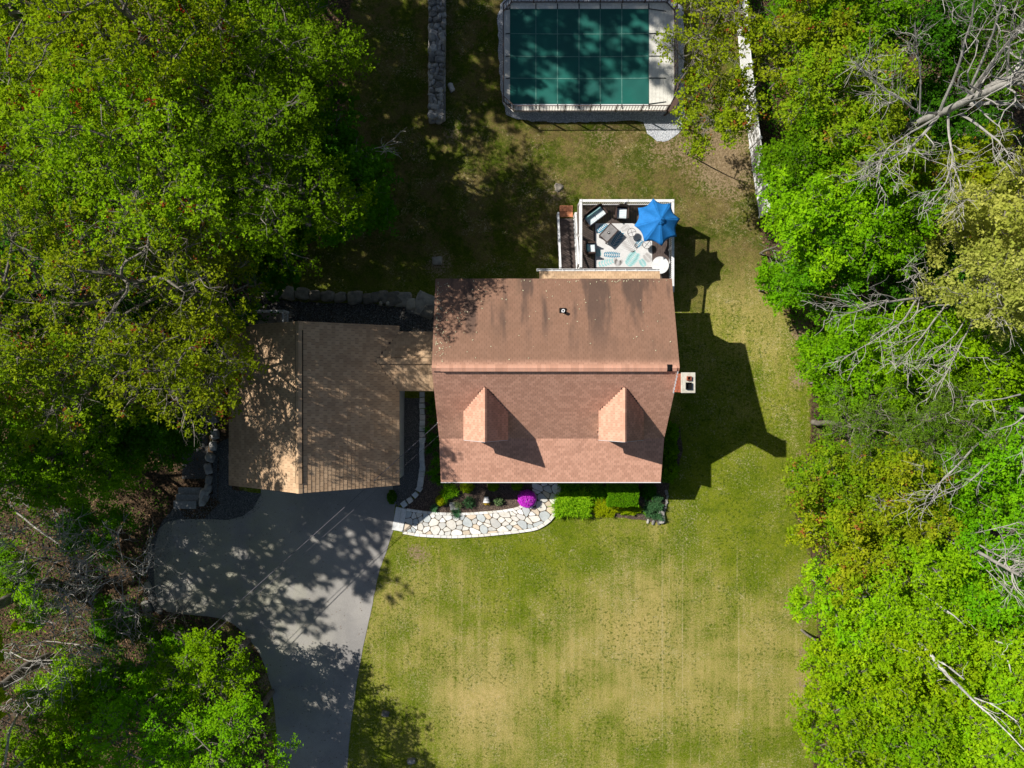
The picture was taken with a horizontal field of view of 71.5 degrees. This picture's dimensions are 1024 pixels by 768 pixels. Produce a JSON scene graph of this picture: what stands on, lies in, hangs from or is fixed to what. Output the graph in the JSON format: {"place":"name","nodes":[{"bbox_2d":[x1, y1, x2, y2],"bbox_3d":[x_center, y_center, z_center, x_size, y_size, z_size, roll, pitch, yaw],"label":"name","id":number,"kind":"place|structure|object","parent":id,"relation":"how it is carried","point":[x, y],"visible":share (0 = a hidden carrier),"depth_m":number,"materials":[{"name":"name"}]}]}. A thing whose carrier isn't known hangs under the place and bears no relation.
{"place":"outdoors","nodes":[
{"label":"outdoors","id":0,"kind":"place"},
{"bbox_2d":[148,438,262,614],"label":"gravel path","id":1,"kind":"structure","parent":0,"point":[226,494],"depth_m":41.49,"materials":[{"name":"black gravel"}]},
{"bbox_2d":[154,486,395,767],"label":"driveway","id":2,"kind":"structure","parent":0,"point":[327,582],"depth_m":41.48,"materials":[{"name":"grey asphalt"}]},
{"bbox_2d":[393,398,421,506],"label":"gravel path","id":3,"kind":"structure","parent":0,"point":[413,479],"depth_m":41.47,"materials":[{"name":"grey gravel"}]},
{"bbox_2d":[0,0,1023,767],"bbox_3d":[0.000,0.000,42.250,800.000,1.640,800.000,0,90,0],"label":"ground","id":4,"kind":"structure","parent":0,"point":[564,734],"depth_m":41.50,"materials":[{"name":"green plant"}]},
{"bbox_2d":[0,536,46,597],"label":"young tree","id":5,"kind":"object","parent":4,"relation":"on","point":[4,554],"visible":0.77,"depth_m":38.43,"materials":[{"name":"green plant"}]},
{"bbox_2d":[9,584,77,633],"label":"young tree","id":6,"kind":"object","parent":4,"relation":"on","point":[27,626],"visible":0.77,"depth_m":37.89,"materials":[{"name":"green plant"}]},
{"bbox_2d":[0,397,93,524],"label":"maple tree","id":7,"kind":"object","parent":4,"relation":"on","point":[44,482],"visible":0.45,"depth_m":34.11,"materials":[{"name":"green plant"}]},
{"bbox_2d":[0,712,95,767],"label":"young tree","id":8,"kind":"object","parent":4,"relation":"on","point":[41,742],"visible":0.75,"depth_m":35.34,"materials":[{"name":"green plant"}]},
{"bbox_2d":[0,506,115,633],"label":"bare tree","id":9,"kind":"object","parent":4,"relation":"on","point":[44,547],"visible":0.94,"depth_m":36.22,"materials":[{"name":"grey plant"}]},
{"bbox_2d":[10,640,110,730],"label":"young tree","id":10,"kind":"object","parent":4,"relation":"on","point":[76,678],"visible":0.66,"depth_m":36.69,"materials":[{"name":"green plant"}]},
{"bbox_2d":[0,265,120,407],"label":"understorey tree","id":11,"kind":"object","parent":4,"relation":"on","point":[33,294],"visible":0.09,"depth_m":35.79,"materials":[{"name":"green plant"}]},
{"bbox_2d":[1,587,137,707],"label":"bare tree","id":12,"kind":"object","parent":4,"relation":"on","point":[52,624],"visible":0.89,"depth_m":36.15,"materials":[{"name":"grey plant"}]},
{"bbox_2d":[0,169,143,395],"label":"maple tree","id":13,"kind":"object","parent":4,"relation":"on","point":[76,292],"visible":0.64,"depth_m":29.62,"materials":[{"name":"green plant"}]},
{"bbox_2d":[0,0,157,113],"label":"maple tree","id":14,"kind":"object","parent":4,"relation":"on","point":[9,34],"visible":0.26,"depth_m":29.00,"materials":[{"name":"green plant"}]},
{"bbox_2d":[0,385,163,509],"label":"maple tree","id":15,"kind":"object","parent":4,"relation":"on","point":[111,476],"visible":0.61,"depth_m":34.02,"materials":[{"name":"green plant"}]},
{"bbox_2d":[35,686,134,767],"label":"young tree","id":16,"kind":"object","parent":4,"relation":"on","point":[83,714],"visible":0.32,"depth_m":35.82,"materials":[{"name":"green plant"}]},
{"bbox_2d":[11,498,164,703],"bbox_3d":[-22.972,11.204,37.629,9.819,7.147,10.866,0,90,0],"label":"bare tree","id":17,"kind":"object","parent":4,"relation":"on","point":[63,555],"visible":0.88,"depth_m":36.74,"materials":[{"name":"brown plant"}]},
{"bbox_2d":[0,292,176,462],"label":"maple tree","id":18,"kind":"object","parent":4,"relation":"on","point":[53,401],"visible":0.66,"depth_m":30.79,"materials":[{"name":"green plant"}]},
{"bbox_2d":[40,497,141,569],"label":"young tree","id":19,"kind":"object","parent":4,"relation":"on","point":[118,515],"visible":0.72,"depth_m":38.32,"materials":[{"name":"green plant"}]},
{"bbox_2d":[0,33,188,255],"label":"maple tree","id":20,"kind":"object","parent":4,"relation":"on","point":[5,158],"visible":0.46,"depth_m":28.36,"materials":[{"name":"green plant"}]},
{"bbox_2d":[39,517,181,645],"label":"bare tree","id":21,"kind":"object","parent":4,"relation":"on","point":[123,598],"visible":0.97,"depth_m":36.85,"materials":[{"name":"brown plant"}]},
{"bbox_2d":[87,593,148,658],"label":"young tree","id":22,"kind":"object","parent":4,"relation":"on","point":[105,633],"visible":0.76,"depth_m":38.21,"materials":[{"name":"green plant"}]},
{"bbox_2d":[77,641,164,720],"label":"young tree","id":23,"kind":"object","parent":4,"relation":"on","point":[119,674],"visible":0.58,"depth_m":36.61,"materials":[{"name":"green plant"}]},
{"bbox_2d":[0,0,250,159],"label":"maple tree","id":24,"kind":"object","parent":4,"relation":"on","point":[118,48],"visible":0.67,"depth_m":27.21,"materials":[{"name":"green plant"}]},
{"bbox_2d":[0,164,256,392],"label":"maple tree","id":25,"kind":"object","parent":4,"relation":"on","point":[51,262],"visible":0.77,"depth_m":28.41,"materials":[{"name":"green plant"}]},
{"bbox_2d":[65,673,198,767],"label":"young tree","id":26,"kind":"object","parent":4,"relation":"on","point":[115,715],"visible":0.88,"depth_m":34.52,"materials":[{"name":"green plant"}]},
{"bbox_2d":[49,278,216,408],"bbox_3d":[-19.498,-2.008,38.621,8.121,8.278,8.067,31,90,0],"label":"understorey tree","id":27,"kind":"object","parent":4,"relation":"on","point":[67,318],"visible":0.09,"depth_m":35.76,"materials":[{"name":"green plant"}]},
{"bbox_2d":[0,1,287,279],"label":"maple tree","id":28,"kind":"object","parent":4,"relation":"on","point":[165,203],"visible":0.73,"depth_m":27.16,"materials":[{"name":"green plant"}]},
{"bbox_2d":[91,594,196,680],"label":"bare tree","id":29,"kind":"object","parent":4,"relation":"on","point":[163,621],"visible":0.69,"depth_m":37.54,"materials":[{"name":"brown plant"}]},
{"bbox_2d":[84,378,214,472],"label":"maple tree","id":30,"kind":"object","parent":4,"relation":"on","point":[160,440],"visible":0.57,"depth_m":35.11,"materials":[{"name":"green plant"}]},
{"bbox_2d":[0,0,310,767],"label":"undergrowth","id":31,"kind":"object","parent":4,"relation":"on","point":[34,535],"visible":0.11,"depth_m":41.28,"materials":[{"name":"green plant"}]},
{"bbox_2d":[127,625,226,723],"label":"young tree","id":32,"kind":"object","parent":4,"relation":"on","point":[159,649],"visible":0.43,"depth_m":36.72,"materials":[{"name":"green plant"}]},
{"bbox_2d":[87,290,269,446],"bbox_3d":[-14.390,-0.596,35.009,6.856,14.151,7.020,0,90,0],"label":"maple tree","id":33,"kind":"object","parent":4,"relation":"on","point":[168,365],"visible":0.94,"depth_m":30.33,"materials":[{"name":"green plant"}]},
{"bbox_2d":[97,242,279,382],"bbox_3d":[-17.252,-3.905,38.481,7.367,8.155,7.612,42,90,0],"label":"maple tree","id":34,"kind":"object","parent":4,"relation":"on","point":[129,307],"visible":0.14,"depth_m":36.35,"materials":[{"name":"green plant"}]},
{"bbox_2d":[109,186,272,317],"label":"maple tree","id":35,"kind":"object","parent":4,"relation":"on","point":[221,259],"visible":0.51,"depth_m":31.41,"materials":[{"name":"green plant"}]},
{"bbox_2d":[182,344,210,478],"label":"stone dust path","id":36,"kind":"structure","parent":4,"relation":"on","point":[200,456],"depth_m":42.02,"materials":[{"name":"grey gravel"}]},
{"bbox_2d":[147,627,267,728],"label":"young tree","id":37,"kind":"object","parent":4,"relation":"on","point":[202,648],"visible":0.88,"depth_m":35.76,"materials":[{"name":"green plant"}]},
{"bbox_2d":[154,689,300,767],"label":"young tree","id":38,"kind":"object","parent":4,"relation":"on","point":[224,729],"visible":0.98,"depth_m":34.32,"materials":[{"name":"green plant"}]},
{"bbox_2d":[199,191,316,302],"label":"understorey tree","id":39,"kind":"object","parent":4,"relation":"on","point":[273,277],"visible":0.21,"depth_m":36.97,"materials":[{"name":"green plant"}]},
{"bbox_2d":[152,58,377,276],"bbox_3d":[-10.481,-8.727,34.732,7.855,16.759,8.877,-32,90,0],"label":"maple tree","id":40,"kind":"object","parent":4,"relation":"on","point":[268,129],"visible":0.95,"depth_m":29.15,"materials":[{"name":"green plant"}]},
{"bbox_2d":[160,0,379,139],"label":"maple tree","id":41,"kind":"object","parent":4,"relation":"on","point":[299,36],"visible":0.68,"depth_m":30.96,"materials":[{"name":"green plant"}]},
{"bbox_2d":[229,321,404,493],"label":"garage","id":42,"kind":"structure","parent":4,"relation":"on","point":[322,407],"depth_m":37.27,"materials":[{"name":"brown"}]},
{"bbox_2d":[237,105,404,247],"bbox_3d":[-8.954,-10.491,37.998,8.520,10.218,6.511,45,90,0],"label":"maple tree","id":43,"kind":"object","parent":4,"relation":"on","point":[362,165],"visible":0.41,"depth_m":34.82,"materials":[{"name":"green plant"}]},
{"bbox_2d":[228,296,433,331],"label":"gravel yard","id":44,"kind":"structure","parent":4,"relation":"on","point":[352,317],"depth_m":42.35,"materials":[{"name":"grey gravel"}]},
{"bbox_2d":[262,286,415,309],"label":"boulder edging","id":45,"kind":"object","parent":4,"relation":"on","point":[386,298],"visible":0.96,"depth_m":42.23,"materials":[{"name":"stone"}]},
{"bbox_2d":[376,332,433,390],"bbox_3d":[-5.524,-1.240,40.260,3.592,4.280,3.255,0,90,0],"label":"breezeway","id":46,"kind":"object","parent":4,"relation":"on","point":[404,360],"visible":0.81,"depth_m":38.48,"materials":[{"name":"brown"}]},
{"bbox_2d":[427,0,446,123],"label":"dry stone wall","id":47,"kind":"structure","parent":4,"relation":"on","point":[437,24],"depth_m":42.22,"materials":[{"name":"grey stone"}]},
{"bbox_2d":[405,402,531,514],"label":"mulch bed","id":48,"kind":"object","parent":4,"relation":"on","point":[420,497],"visible":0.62,"depth_m":41.47,"materials":[{"name":"brown soil"}]},
{"bbox_2d":[403,483,560,537],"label":"flagstone walk","id":49,"kind":"structure","parent":4,"relation":"on","point":[544,515],"depth_m":41.40,"materials":[{"name":"stone"}]},
{"bbox_2d":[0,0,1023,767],"bbox_3d":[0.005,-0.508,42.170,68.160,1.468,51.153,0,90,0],"label":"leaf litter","id":50,"kind":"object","parent":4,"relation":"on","point":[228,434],"visible":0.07,"depth_m":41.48,"materials":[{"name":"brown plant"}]},
{"bbox_2d":[892,394,1023,529],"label":"bare tree","id":51,"kind":"object","parent":50,"relation":"on","point":[1021,409],"visible":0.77,"depth_m":31.54,"materials":[{"name":"grey plant"}]},
{"bbox_2d":[432,269,694,482],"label":"house","id":52,"kind":"structure","parent":4,"relation":"on","point":[561,376],"depth_m":35.66,"materials":[{"name":"beige"}]},
{"bbox_2d":[556,212,578,268],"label":"deck stairs","id":53,"kind":"structure","parent":4,"relation":"on","point":[568,251],"depth_m":41.71,"materials":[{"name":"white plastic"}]},
{"bbox_2d":[497,0,684,140],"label":"white gravel","id":54,"kind":"structure","parent":4,"relation":"on","point":[602,115],"depth_m":42.88,"materials":[{"name":"white gravel"}]},
{"bbox_2d":[503,0,679,115],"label":"raised pool","id":55,"kind":"structure","parent":4,"relation":"on","point":[579,56],"depth_m":42.08,"materials":[{"name":"teal plastic"}]},
{"bbox_2d":[558,427,682,521],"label":"mulch bed","id":56,"kind":"object","parent":4,"relation":"on","point":[641,501],"visible":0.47,"depth_m":41.47,"materials":[{"name":"brown soil"}]},
{"bbox_2d":[547,486,596,521],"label":"daylily","id":57,"kind":"object","parent":56,"relation":"on","point":[565,504],"visible":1,"depth_m":41.00,"materials":[{"name":"green plant"}]},
{"bbox_2d":[605,483,639,507],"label":"clipped hedge","id":58,"kind":"object","parent":56,"relation":"on","point":[632,494],"visible":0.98,"depth_m":40.33,"materials":[{"name":"green plant"}]},
{"bbox_2d":[577,199,673,291],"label":"deck","id":59,"kind":"structure","parent":4,"relation":"on","point":[658,250],"depth_m":40.90,"materials":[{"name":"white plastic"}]},
{"bbox_2d":[595,223,651,266],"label":"outdoor rug","id":60,"kind":"object","parent":59,"relation":"on","point":[621,247],"visible":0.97,"depth_m":40.89,"materials":[{"name":"white fabric"}]},
{"bbox_2d":[634,199,679,245],"bbox_3d":[7.956,-8.852,39.580,2.448,2.701,2.469,-33,90,0],"label":"patio umbrella","id":61,"kind":"object","parent":59,"relation":"on","point":[657,222],"visible":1,"depth_m":38.70,"materials":[{"name":"blue fabric"}]},
{"bbox_2d":[652,0,763,91],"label":"maple tree","id":62,"kind":"object","parent":4,"relation":"on","point":[741,17],"visible":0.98,"depth_m":34.74,"materials":[{"name":"green plant"}]},
{"bbox_2d":[670,64,771,166],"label":"maple tree","id":63,"kind":"object","parent":4,"relation":"on","point":[725,120],"visible":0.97,"depth_m":36.16,"materials":[{"name":"green plant"}]},
{"bbox_2d":[736,0,769,217],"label":"vinyl fence","id":64,"kind":"object","parent":4,"relation":"on","point":[755,137],"visible":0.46,"depth_m":42.02,"materials":[{"name":"white plastic"}]},
{"bbox_2d":[754,256,812,316],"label":"maple tree","id":65,"kind":"object","parent":4,"relation":"on","point":[766,276],"visible":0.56,"depth_m":38.98,"materials":[{"name":"green plant"}]},
{"bbox_2d":[735,0,863,109],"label":"maple tree","id":66,"kind":"object","parent":4,"relation":"on","point":[790,26],"visible":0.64,"depth_m":33.25,"materials":[{"name":"green plant"}]},
{"bbox_2d":[754,157,891,287],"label":"maple tree","id":67,"kind":"object","parent":4,"relation":"on","point":[800,217],"visible":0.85,"depth_m":33.56,"materials":[{"name":"green plant"}]},
{"bbox_2d":[753,96,894,203],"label":"maple tree","id":68,"kind":"object","parent":4,"relation":"on","point":[798,152],"visible":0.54,"depth_m":33.91,"materials":[{"name":"green plant"}]},
{"bbox_2d":[772,216,895,326],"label":"maple tree","id":69,"kind":"object","parent":4,"relation":"on","point":[795,278],"visible":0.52,"depth_m":35.03,"materials":[{"name":"green plant"}]},
{"bbox_2d":[780,431,888,544],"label":"maple tree","id":70,"kind":"object","parent":4,"relation":"on","point":[824,472],"visible":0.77,"depth_m":34.95,"materials":[{"name":"green plant"}]},
{"bbox_2d":[751,0,924,91],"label":"maple tree","id":71,"kind":"object","parent":4,"relation":"on","point":[893,6],"visible":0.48,"depth_m":32.74,"materials":[{"name":"green plant"}]},
{"bbox_2d":[760,19,919,168],"bbox_3d":[15.170,-13.467,36.685,6.298,12.841,6.416,27,90,0],"label":"maple tree","id":72,"kind":"object","parent":4,"relation":"on","point":[817,95],"visible":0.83,"depth_m":32.29,"materials":[{"name":"green plant"}]},
{"bbox_2d":[789,293,907,409],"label":"maple tree","id":73,"kind":"object","parent":4,"relation":"on","point":[833,348],"visible":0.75,"depth_m":35.90,"materials":[{"name":"green plant"}]},
{"bbox_2d":[784,486,915,612],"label":"maple tree","id":74,"kind":"object","parent":4,"relation":"on","point":[854,571],"visible":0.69,"depth_m":34.28,"materials":[{"name":"green plant"}]},
{"bbox_2d":[794,613,908,734],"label":"maple tree","id":75,"kind":"object","parent":4,"relation":"on","point":[833,681],"visible":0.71,"depth_m":34.32,"materials":[{"name":"green plant"}]},
{"bbox_2d":[785,672,918,767],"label":"maple tree","id":76,"kind":"object","parent":4,"relation":"on","point":[842,745],"visible":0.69,"depth_m":34.65,"materials":[{"name":"green plant"}]},
{"bbox_2d":[783,552,930,669],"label":"maple tree","id":77,"kind":"object","parent":4,"relation":"on","point":[863,622],"visible":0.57,"depth_m":34.59,"materials":[{"name":"green plant"}]},
{"bbox_2d":[798,69,938,201],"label":"maple tree","id":78,"kind":"object","parent":4,"relation":"on","point":[890,125],"visible":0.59,"depth_m":32.26,"materials":[{"name":"green plant"}]},
{"bbox_2d":[811,372,940,496],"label":"pine tree","id":79,"kind":"object","parent":4,"relation":"on","point":[868,425],"visible":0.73,"depth_m":34.13,"materials":[{"name":"green plant"}]},
{"bbox_2d":[747,0,1023,767],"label":"undergrowth","id":80,"kind":"object","parent":4,"relation":"on","point":[836,289],"visible":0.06,"depth_m":42.37,"materials":[{"name":"green plant"}]},
{"bbox_2d":[823,158,957,285],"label":"maple tree","id":81,"kind":"object","parent":4,"relation":"on","point":[900,251],"visible":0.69,"depth_m":33.12,"materials":[{"name":"green plant"}]},
{"bbox_2d":[830,434,966,564],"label":"maple tree","id":82,"kind":"object","parent":4,"relation":"on","point":[904,475],"visible":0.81,"depth_m":33.08,"materials":[{"name":"green plant"}]},
{"bbox_2d":[832,0,991,97],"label":"maple tree","id":83,"kind":"object","parent":4,"relation":"on","point":[939,36],"visible":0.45,"depth_m":35.12,"materials":[{"name":"green plant"}]},
{"bbox_2d":[801,244,1023,422],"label":"bare tree","id":84,"kind":"object","parent":4,"relation":"on","point":[916,298],"visible":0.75,"depth_m":31.35,"materials":[{"name":"grey plant"}]},
{"bbox_2d":[854,680,989,767],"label":"maple tree","id":85,"kind":"object","parent":4,"relation":"on","point":[930,737],"visible":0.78,"depth_m":32.59,"materials":[{"name":"green plant"}]},
{"bbox_2d":[855,614,989,727],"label":"maple tree","id":86,"kind":"object","parent":4,"relation":"on","point":[914,673],"visible":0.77,"depth_m":32.95,"materials":[{"name":"green plant"}]},
{"bbox_2d":[851,301,1000,417],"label":"maple tree","id":87,"kind":"object","parent":4,"relation":"on","point":[937,334],"visible":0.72,"depth_m":33.79,"materials":[{"name":"green plant"}]},
{"bbox_2d":[867,215,986,313],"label":"maple tree","id":88,"kind":"object","parent":4,"relation":"on","point":[899,288],"visible":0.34,"depth_m":35.81,"materials":[{"name":"green plant"}]},
{"bbox_2d":[830,0,1023,225],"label":"bare tree","id":89,"kind":"object","parent":4,"relation":"on","point":[992,87],"visible":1,"depth_m":29.01,"materials":[{"name":"grey plant"}]},
{"bbox_2d":[853,524,1010,663],"bbox_3d":[19.779,9.792,36.499,6.528,10.416,6.364,0,90,0],"label":"maple tree","id":90,"kind":"object","parent":4,"relation":"on","point":[938,584],"visible":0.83,"depth_m":32.49,"materials":[{"name":"green plant"}]},
{"bbox_2d":[866,366,1015,477],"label":"pine tree","id":91,"kind":"object","parent":4,"relation":"on","point":[935,415],"visible":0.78,"depth_m":32.68,"materials":[{"name":"green plant"}]},
{"bbox_2d":[870,492,1023,605],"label":"bare tree","id":92,"kind":"object","parent":4,"relation":"on","point":[1012,570],"visible":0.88,"depth_m":30.05,"materials":[{"name":"grey plant"}]},
{"bbox_2d":[872,231,1023,345],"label":"maple tree","id":93,"kind":"object","parent":4,"relation":"on","point":[1010,285],"visible":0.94,"depth_m":29.54,"materials":[{"name":"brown plant"}]},
{"bbox_2d":[884,428,1019,555],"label":"maple tree","id":94,"kind":"object","parent":4,"relation":"on","point":[954,500],"visible":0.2,"depth_m":34.01,"materials":[{"name":"green plant"}]},
{"bbox_2d":[894,64,1012,188],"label":"maple tree","id":95,"kind":"object","parent":4,"relation":"on","point":[933,92],"visible":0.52,"depth_m":36.56,"materials":[{"name":"green plant"}]},
{"bbox_2d":[909,119,1023,243],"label":"maple tree","id":96,"kind":"object","parent":4,"relation":"on","point":[985,170],"visible":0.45,"depth_m":31.81,"materials":[{"name":"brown plant"}]},
{"bbox_2d":[913,145,1023,269],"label":"maple tree","id":97,"kind":"object","parent":4,"relation":"on","point":[984,219],"visible":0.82,"depth_m":29.94,"materials":[{"name":"brown plant"}]},
{"bbox_2d":[916,395,1023,528],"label":"maple tree","id":98,"kind":"object","parent":4,"relation":"on","point":[1004,463],"visible":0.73,"depth_m":32.77,"materials":[{"name":"green plant"}]},
{"bbox_2d":[919,664,1023,767],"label":"maple tree","id":99,"kind":"object","parent":4,"relation":"on","point":[996,739],"visible":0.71,"depth_m":31.93,"materials":[{"name":"green plant"}]},
{"bbox_2d":[919,0,1023,110],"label":"maple tree","id":100,"kind":"object","parent":4,"relation":"on","point":[954,52],"visible":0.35,"depth_m":36.27,"materials":[{"name":"green plant"}]},
{"bbox_2d":[930,502,1023,646],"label":"maple tree","id":101,"kind":"object","parent":4,"relation":"on","point":[994,611],"visible":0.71,"depth_m":31.99,"materials":[{"name":"green plant"}]},
{"bbox_2d":[930,308,1023,426],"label":"maple tree","id":102,"kind":"object","parent":4,"relation":"on","point":[1009,368],"visible":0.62,"depth_m":32.38,"materials":[{"name":"green plant"}]},
{"bbox_2d":[936,572,1023,714],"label":"maple tree","id":103,"kind":"object","parent":4,"relation":"on","point":[1013,652],"visible":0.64,"depth_m":32.55,"materials":[{"name":"green plant"}]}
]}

